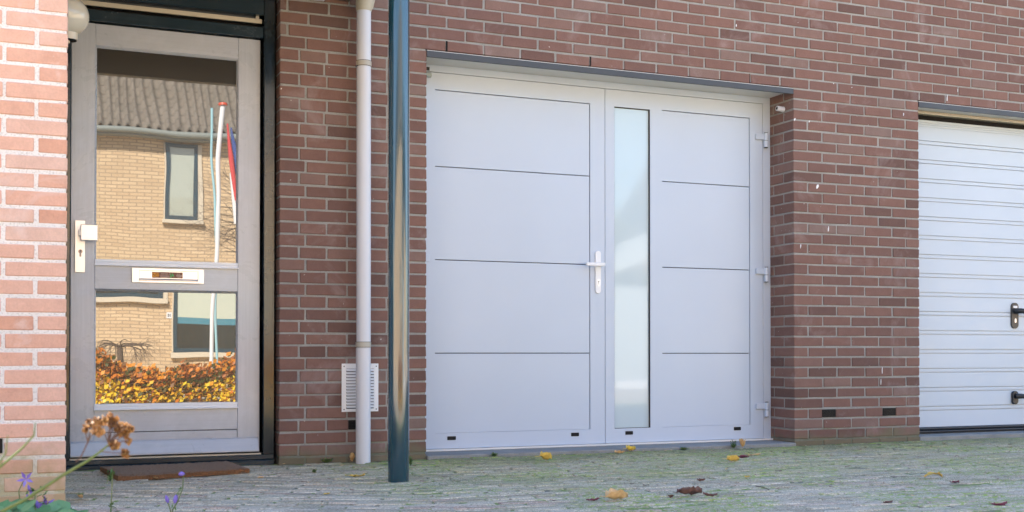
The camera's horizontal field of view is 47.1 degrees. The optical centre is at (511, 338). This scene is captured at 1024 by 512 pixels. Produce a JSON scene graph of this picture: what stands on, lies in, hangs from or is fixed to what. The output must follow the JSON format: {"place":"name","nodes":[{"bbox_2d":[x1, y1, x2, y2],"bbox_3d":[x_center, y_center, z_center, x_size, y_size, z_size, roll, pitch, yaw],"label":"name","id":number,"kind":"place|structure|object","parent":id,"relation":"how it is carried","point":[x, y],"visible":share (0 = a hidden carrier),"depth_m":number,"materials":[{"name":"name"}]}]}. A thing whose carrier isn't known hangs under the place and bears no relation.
{"place":"outdoors","nodes":[
{"label":"outdoors","id":0,"kind":"place"},
{"bbox_2d":[65,437,1023,511],"bbox_3d":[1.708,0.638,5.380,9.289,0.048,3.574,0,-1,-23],"label":"paving","id":1,"kind":"structure","parent":0,"point":[882,462],"depth_m":4.97,"materials":[{"name":"grey stone"}]},
{"bbox_2d":[0,422,35,467],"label":"stemmed plant","id":2,"kind":"object","parent":1,"relation":"on","point":[14,454],"visible":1,"depth_m":1.50,"materials":[{"name":"plant"}]},
{"bbox_2d":[0,0,67,503],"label":"brick pillar","id":3,"kind":"structure","parent":1,"relation":"on","point":[33,148],"depth_m":4.22,"materials":[{"name":"red brick"}]},
{"bbox_2d":[0,438,2,452],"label":"wall vent","id":4,"kind":"object","parent":3,"relation":"attached to","point":[1,444],"depth_m":4.17,"materials":[{"name":"black plastic"}]},
{"bbox_2d":[67,0,88,42],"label":"wall lamp","id":5,"kind":"object","parent":3,"relation":"attached to","point":[78,17],"visible":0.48,"depth_m":4.86,"materials":[{"name":"white glass"}]},
{"bbox_2d":[0,411,134,511],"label":"dried flower","id":6,"kind":"object","parent":1,"relation":"on","point":[122,429],"visible":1,"depth_m":1.65,"materials":[{"name":"brown plant"}]},
{"bbox_2d":[106,468,116,511],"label":"green shoot","id":7,"kind":"object","parent":1,"relation":"on","point":[110,477],"visible":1,"depth_m":3.25,"materials":[{"name":"green plant"}]},
{"bbox_2d":[100,461,249,480],"bbox_3d":[-1.553,0.606,5.434,0.643,0.032,0.516,0,-1,-31],"label":"doormat","id":8,"kind":"object","parent":1,"relation":"on","point":[137,472],"visible":0.98,"depth_m":5.37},
{"bbox_2d":[165,471,186,511],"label":"bellflower","id":9,"kind":"object","parent":1,"relation":"on","point":[176,498],"visible":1,"depth_m":3.25,"materials":[{"name":"purple plant"}]},
{"bbox_2d":[322,457,332,462],"bbox_3d":[-0.936,0.618,5.943,0.059,0.028,0.041,0,-1,0],"label":"weed","id":10,"kind":"object","parent":1,"relation":"on","point":[326,460],"visible":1,"depth_m":5.93,"materials":[{"name":"green plant"}]},
{"bbox_2d":[349,452,354,460],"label":"fallen leaf","id":11,"kind":"object","parent":1,"relation":"on","point":[352,456],"visible":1,"depth_m":5.97,"materials":[{"name":"brown plant"}]},
{"bbox_2d":[388,0,409,482],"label":"steel post","id":12,"kind":"object","parent":1,"relation":"on","point":[398,204],"visible":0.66,"depth_m":5.07,"materials":[{"name":"metal"}]},
{"bbox_2d":[537,451,551,459],"bbox_3d":[0.159,0.598,5.984,0.112,0.047,0.046,0,-1,-23],"label":"fallen leaf","id":13,"kind":"object","parent":1,"relation":"on","point":[546,455],"visible":1,"depth_m":5.97,"materials":[{"name":"yellow plant"}]},
{"bbox_2d":[425,440,795,459],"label":"concrete sill","id":14,"kind":"structure","parent":1,"relation":"on","point":[574,450],"depth_m":6.64,"materials":[{"name":"grey concrete"}]},
{"bbox_2d":[602,488,627,499],"bbox_3d":[0.382,0.585,4.407,0.132,0.044,0.059,0,-1,-23],"label":"fallen leaf","id":15,"kind":"object","parent":1,"relation":"on","point":[613,494],"visible":1,"depth_m":4.40,"materials":[{"name":"yellow plant"}]},
{"bbox_2d":[624,445,635,450],"bbox_3d":[0.655,0.614,6.571,0.114,0.034,0.043,1,-1,-45],"label":"fallen leaf","id":16,"kind":"object","parent":1,"relation":"on","point":[629,448],"visible":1,"depth_m":6.57,"materials":[{"name":"yellow plant"}]},
{"bbox_2d":[354,447,1021,511],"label":"moss","id":17,"kind":"object","parent":1,"relation":"on","point":[628,491],"visible":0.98,"depth_m":5.06,"materials":[{"name":"green plant"}]},
{"bbox_2d":[677,486,701,494],"bbox_3d":[0.681,0.591,4.551,0.166,0.037,0.023,1,-1,-40],"label":"fallen leaf","id":18,"kind":"object","parent":1,"relation":"on","point":[692,490],"visible":1,"depth_m":4.55,"materials":[{"name":"brown plant"}]},
{"bbox_2d":[703,492,717,495],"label":"fallen leaf","id":19,"kind":"object","parent":1,"relation":"on","point":[706,494],"visible":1,"depth_m":4.50,"materials":[{"name":"plant"}]},
{"bbox_2d":[722,455,739,460],"bbox_3d":[1.109,0.608,5.958,0.109,0.032,0.030,0,-1,-23],"label":"fallen leaf","id":20,"kind":"object","parent":1,"relation":"on","point":[733,457],"visible":1,"depth_m":5.95,"materials":[{"name":"yellow plant"}]},
{"bbox_2d":[739,438,745,446],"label":"fallen leaf","id":21,"kind":"object","parent":1,"relation":"on","point":[742,441],"visible":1,"depth_m":6.78,"materials":[{"name":"orange plant"}]},
{"bbox_2d":[924,472,942,477],"bbox_3d":[1.858,0.607,5.205,0.130,0.029,0.026,0,-1,-23],"label":"fallen leaf","id":22,"kind":"object","parent":1,"relation":"on","point":[931,473],"visible":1,"depth_m":5.21,"materials":[{"name":"yellow plant"}]},
{"bbox_2d":[919,430,1023,440],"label":"concrete sill","id":23,"kind":"structure","parent":1,"relation":"on","point":[966,435],"depth_m":7.66,"materials":[{"name":"grey concrete"}]},
{"bbox_2d":[991,501,1006,505],"bbox_3d":[1.755,0.598,4.247,0.097,0.018,0.040,0,-1,-23],"label":"fallen leaf","id":24,"kind":"object","parent":1,"relation":"on","point":[1000,504],"visible":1,"depth_m":4.25,"materials":[{"name":"brown plant"}]},
{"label":"soil","id":25,"kind":"structure","parent":1,"relation":"on","visible":0},
{"bbox_2d":[0,472,88,511],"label":"bellflower","id":26,"kind":"object","parent":25,"relation":"on","point":[34,505],"visible":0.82,"depth_m":3.16,"materials":[{"name":"green plant"}]},
{"label":"street","id":27,"kind":"structure","parent":0,"visible":0},
{"bbox_2d":[275,0,1023,464],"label":"brick wall","id":28,"kind":"structure","parent":27,"relation":"on","point":[861,78],"depth_m":7.08,"materials":[{"name":"brown brick"}]},
{"bbox_2d":[65,0,275,470],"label":"front door","id":29,"kind":"structure","parent":28,"relation":"attached to","point":[170,330],"depth_m":5.80,"materials":[{"name":"black"}]},
{"bbox_2d":[69,23,259,458],"bbox_3d":[-1.695,-0.469,5.792,0.899,2.094,0.077,0,-1,-23],"label":"door leaf","id":30,"kind":"structure","parent":29,"relation":"in","point":[165,125],"depth_m":5.80,"materials":[{"name":"grey paint"}]},
{"bbox_2d":[348,420,355,429],"bbox_3d":[-0.818,0.445,6.042,0.051,0.048,0.021,0,-1,-23],"label":"wall vent","id":31,"kind":"object","parent":28,"relation":"attached to","point":[351,424],"depth_m":6.03,"materials":[{"name":"black plastic"}]},
{"bbox_2d":[342,363,377,411],"bbox_3d":[-0.780,0.254,6.041,0.194,0.247,0.013,0,-1,-23],"label":"vent grille","id":32,"kind":"object","parent":28,"relation":"attached to","point":[348,387],"visible":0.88,"depth_m":6.02,"materials":[{"name":"white metal"}]},
{"bbox_2d":[356,0,374,463],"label":"downpipe","id":33,"kind":"object","parent":28,"relation":"attached to","point":[364,8],"visible":0.98,"depth_m":5.95,"materials":[{"name":"grey plastic"}]},
{"bbox_2d":[425,64,772,451],"bbox_3d":[0.531,-0.436,6.870,2.332,2.132,0.132,0,-1,-23],"label":"double garage door","id":34,"kind":"structure","parent":28,"relation":"attached to","point":[597,262],"depth_m":6.84,"materials":[{"name":"grey metal"}]},
{"bbox_2d":[425,72,604,448],"bbox_3d":[0.007,-0.425,6.672,1.142,2.073,0.053,0,-1,-23],"label":"door leaf","id":35,"kind":"structure","parent":34,"relation":"in","point":[515,216],"depth_m":6.65,"materials":[{"name":"grey metal"}]},
{"bbox_2d":[605,89,762,442],"bbox_3d":[1.042,-0.420,7.104,1.095,2.073,0.053,0,-1,-23],"label":"door leaf","id":36,"kind":"structure","parent":34,"relation":"in","point":[684,175],"depth_m":7.08,"materials":[{"name":"grey metal"}]},
{"bbox_2d":[426,49,793,97],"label":"steel lintel","id":37,"kind":"structure","parent":28,"relation":"attached to","point":[475,61],"depth_m":6.69,"materials":[{"name":"black metal"}]},
{"bbox_2d":[775,106,784,111],"bbox_3d":[1.640,-1.401,7.189,0.052,0.036,0.034,0,-1,-23],"label":"door stop","id":38,"kind":"object","parent":28,"relation":"attached to","point":[780,108],"depth_m":7.18,"materials":[{"name":"grey plastic"}]},
{"bbox_2d":[822,409,835,416],"bbox_3d":[1.933,0.459,7.190,0.100,0.048,0.021,0,-1,-23],"label":"wall vent","id":39,"kind":"object","parent":28,"relation":"attached to","point":[828,412],"depth_m":7.18,"materials":[{"name":"black plastic"}]},
{"bbox_2d":[882,408,895,415],"bbox_3d":[2.359,0.461,7.368,0.101,0.048,0.021,0,-1,-23],"label":"wall vent","id":40,"kind":"object","parent":28,"relation":"attached to","point":[888,411],"depth_m":7.36,"materials":[{"name":"black plastic"}]},
{"bbox_2d":[917,101,1023,120],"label":"steel lintel","id":41,"kind":"structure","parent":28,"relation":"attached to","point":[968,110],"depth_m":7.70,"materials":[{"name":"black metal"}]},
{"bbox_2d":[918,110,1023,433],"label":"ribbed garage door","id":42,"kind":"structure","parent":28,"relation":"attached to","point":[971,266],"depth_m":7.89,"materials":[{"name":"metal"}]},
{"bbox_2d":[918,120,1023,426],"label":"door panel","id":43,"kind":"structure","parent":42,"relation":"in","point":[971,177],"depth_m":7.88,"materials":[{"name":"white metal"}]}
]}

